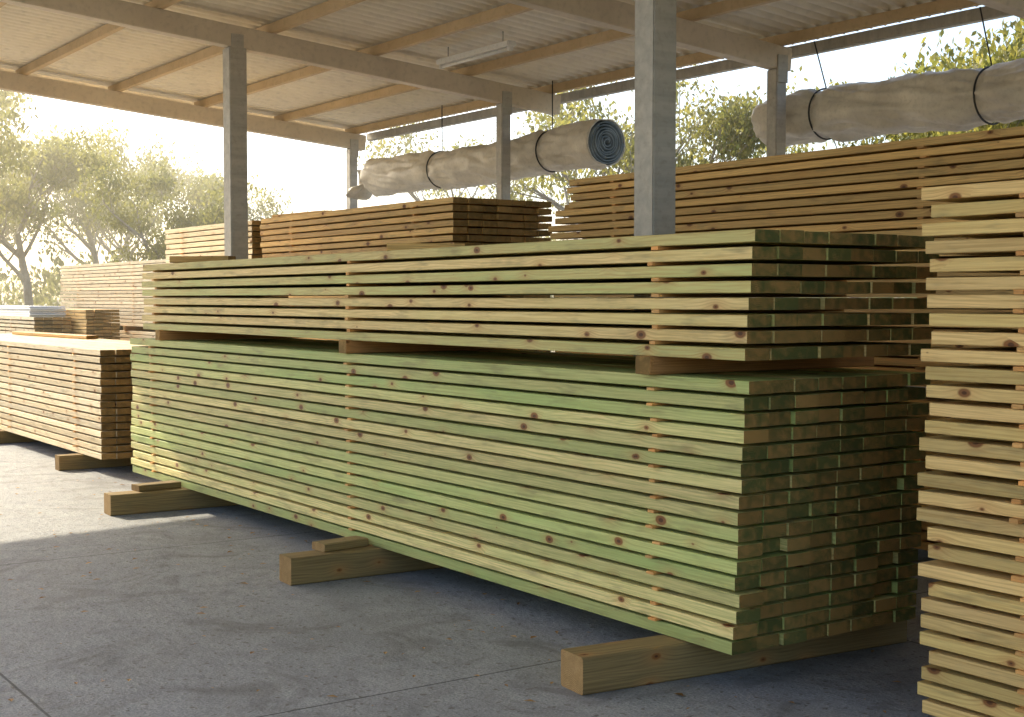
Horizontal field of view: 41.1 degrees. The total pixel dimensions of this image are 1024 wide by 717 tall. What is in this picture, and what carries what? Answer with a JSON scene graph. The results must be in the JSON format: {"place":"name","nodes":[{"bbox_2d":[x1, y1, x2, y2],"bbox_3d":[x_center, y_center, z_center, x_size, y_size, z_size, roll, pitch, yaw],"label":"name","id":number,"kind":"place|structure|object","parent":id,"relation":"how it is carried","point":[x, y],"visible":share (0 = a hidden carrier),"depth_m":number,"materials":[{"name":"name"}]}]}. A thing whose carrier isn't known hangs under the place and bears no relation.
{"place":"outdoors","nodes":[
{"label":"outdoors","id":0,"kind":"place"},
{"bbox_2d":[2,300,554,351],"bbox_3d":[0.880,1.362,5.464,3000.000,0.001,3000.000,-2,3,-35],"label":"ground","id":1,"kind":"structure","parent":0,"point":[68,307],"depth_m":444.43,"materials":[{"name":"beige soil"}]},
{"bbox_2d":[0,90,38,231],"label":"gum tree","id":2,"kind":"object","parent":1,"relation":"on","point":[11,137],"visible":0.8,"depth_m":32.10,"materials":[{"name":"green plant"}]},
{"bbox_2d":[0,90,67,254],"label":"gum tree","id":3,"kind":"object","parent":1,"relation":"on","point":[7,232],"visible":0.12,"depth_m":51.38,"materials":[{"name":"green plant"}]},
{"bbox_2d":[0,119,126,305],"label":"gum tree","id":4,"kind":"object","parent":1,"relation":"on","point":[52,166],"visible":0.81,"depth_m":37.45,"materials":[{"name":"green plant"}]},
{"bbox_2d":[1,123,189,264],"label":"gum tree","id":5,"kind":"object","parent":1,"relation":"on","point":[79,207],"visible":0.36,"depth_m":48.84,"materials":[{"name":"green plant"}]},
{"bbox_2d":[51,144,209,260],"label":"gum tree","id":6,"kind":"object","parent":1,"relation":"on","point":[187,180],"visible":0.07,"depth_m":56.54,"materials":[{"name":"green plant"}]},
{"bbox_2d":[52,123,266,262],"bbox_3d":[-8.378,-2.745,33.014,5.421,5.823,3.847,2,4,45],"label":"gum tree","id":7,"kind":"object","parent":1,"relation":"on","point":[158,247],"visible":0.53,"depth_m":33.33,"materials":[{"name":"green plant"}]},
{"bbox_2d":[137,168,293,228],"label":"gum tree","id":8,"kind":"object","parent":1,"relation":"on","point":[194,195],"visible":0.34,"depth_m":44.50,"materials":[{"name":"green plant"}]},
{"bbox_2d":[0,210,916,308],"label":"distant trees","id":9,"kind":"object","parent":1,"relation":"on","point":[53,284],"visible":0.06,"depth_m":51.14,"materials":[{"name":"green plant"}]},
{"bbox_2d":[357,121,566,215],"bbox_3d":[-1.249,-3.628,39.203,4.871,7.065,5.717,1,3,27],"label":"gum tree","id":10,"kind":"object","parent":1,"relation":"on","point":[406,151],"visible":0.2,"depth_m":38.52,"materials":[{"name":"green plant"}]},
{"bbox_2d":[450,64,742,210],"bbox_3d":[1.848,-3.361,30.959,5.156,7.256,6.087,2,3,42],"label":"gum tree","id":11,"kind":"object","parent":1,"relation":"on","point":[572,108],"visible":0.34,"depth_m":30.56,"materials":[{"name":"green plant"}]},
{"bbox_2d":[514,91,697,297],"bbox_3d":[2.719,-3.570,35.708,5.278,7.256,6.247,0,3,3],"label":"gum tree","id":12,"kind":"object","parent":1,"relation":"on","point":[532,129],"visible":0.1,"depth_m":34.48,"materials":[{"name":"green plant"}]},
{"bbox_2d":[608,65,817,297],"bbox_3d":[4.598,-3.118,32.041,5.372,6.674,4.636,1,3,19],"label":"gum tree","id":13,"kind":"object","parent":1,"relation":"on","point":[738,138],"visible":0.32,"depth_m":30.88,"materials":[{"name":"green plant"}]},
{"bbox_2d":[746,36,1000,297],"bbox_3d":[6.315,-2.541,25.008,4.117,6.119,5.787,0,3,-2],"label":"gum tree","id":14,"kind":"object","parent":1,"relation":"on","point":[876,140],"visible":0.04,"depth_m":23.39,"materials":[{"name":"green plant"}]},
{"bbox_2d":[880,133,920,142],"bbox_3d":[10.268,-3.007,30.539,6.216,6.559,4.193,-1,3,-28],"label":"gum tree","id":15,"kind":"object","parent":1,"relation":"on","point":[888,139],"depth_m":29.94,"materials":[{"name":"green plant"}]},
{"bbox_2d":[888,20,1023,137],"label":"gum tree","id":16,"kind":"object","parent":1,"relation":"on","point":[1014,23],"visible":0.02,"depth_m":24.41,"materials":[{"name":"green plant"}]},
{"bbox_2d":[896,18,1023,139],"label":"gum tree","id":17,"kind":"object","parent":1,"relation":"on","point":[1017,44],"visible":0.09,"depth_m":20.45,"materials":[{"name":"green plant"}]},
{"bbox_2d":[946,41,1023,126],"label":"gum tree","id":18,"kind":"object","parent":1,"relation":"on","point":[980,60],"visible":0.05,"depth_m":21.51,"materials":[{"name":"green plant"}]},
{"bbox_2d":[0,429,941,716],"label":"concrete floor","id":19,"kind":"structure","parent":0,"point":[142,623],"depth_m":6.38,"materials":[{"name":"grey concrete"}]},
{"bbox_2d":[0,305,71,333],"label":"timber stack","id":20,"kind":"object","parent":19,"relation":"on","point":[29,318],"visible":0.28,"depth_m":22.55,"materials":[{"name":"grey wood"}]},
{"bbox_2d":[0,331,143,470],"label":"timber stack","id":21,"kind":"object","parent":19,"relation":"on","point":[73,392],"visible":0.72,"depth_m":13.04,"materials":[{"name":"brown wood"}]},
{"bbox_2d":[56,309,119,339],"bbox_3d":[-8.395,-0.203,24.707,0.650,1.403,6.366,-2,3,-35],"label":"timber stack","id":22,"kind":"object","parent":19,"relation":"on","point":[91,322],"visible":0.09,"depth_m":22.18,"materials":[{"name":"brown wood"}]},
{"bbox_2d":[60,259,167,340],"bbox_3d":[-6.109,-0.553,23.535,1.200,2.202,7.465,-2,3,-35],"label":"timber stack","id":23,"kind":"object","parent":19,"relation":"on","point":[117,285],"visible":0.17,"depth_m":23.73,"materials":[{"name":"brown wood"}]},
{"bbox_2d":[165,220,276,289],"bbox_3d":[-3.076,-0.323,15.886,1.100,2.412,2.606,-2,3,-35],"label":"timber stack","id":24,"kind":"object","parent":19,"relation":"on","point":[206,240],"visible":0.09,"depth_m":15.59,"materials":[{"name":"brown wood"}]},
{"bbox_2d":[260,197,551,351],"bbox_3d":[-1.138,-0.217,13.080,1.100,2.449,3.830,-2,3,-35],"label":"timber stack","id":25,"kind":"object","parent":19,"relation":"on","point":[466,221],"visible":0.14,"depth_m":11.84,"materials":[{"name":"brown wood"}]},
{"bbox_2d":[0,0,1023,356],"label":"open sided shed","id":26,"kind":"structure","parent":19,"relation":"on","point":[336,72],"depth_m":12.93,"materials":[{"name":"paint"}]},
{"bbox_2d":[436,31,515,68],"bbox_3d":[-0.353,-2.928,12.968,0.100,0.195,1.250,-2,3,-35],"label":"fluorescent light fitting","id":27,"kind":"object","parent":26,"relation":"hanging from","point":[481,52],"visible":1,"depth_m":12.88,"materials":[{"name":"white metal"}]},
{"bbox_2d":[346,81,624,199],"bbox_3d":[-0.511,-2.465,15.700,0.518,1.008,5.148,-2,3,-35],"label":"rolled tarp","id":28,"kind":"object","parent":26,"relation":"hanging from","point":[596,144],"visible":0.97,"depth_m":14.95,"materials":[{"name":"fabric"}]},
{"bbox_2d":[751,7,1023,146],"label":"rolled tarp","id":29,"kind":"object","parent":26,"relation":"hanging from","point":[955,100],"visible":0.92,"depth_m":11.09,"materials":[{"name":"fabric"}]},
{"bbox_2d":[104,229,938,694],"bbox_3d":[-0.792,0.256,8.499,1.914,1.904,7.188,-2,3,-35],"label":"timber stack","id":30,"kind":"object","parent":19,"relation":"on","point":[704,487],"visible":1,"depth_m":6.23,"materials":[{"name":"green wood"}]},
{"bbox_2d":[548,126,1023,550],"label":"timber stack","id":31,"kind":"object","parent":19,"relation":"on","point":[870,189],"visible":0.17,"depth_m":8.32,"materials":[{"name":"brown wood"}]},
{"bbox_2d":[917,180,1023,716],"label":"timber stack","id":32,"kind":"object","parent":19,"relation":"on","point":[972,621],"visible":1,"depth_m":4.86,"materials":[{"name":"brown wood"}]},
{"bbox_2d":[0,5,1023,299],"label":"sky","id":33,"kind":"structure","parent":0,"point":[313,175],"materials":[{"name":"white"}]}
]}

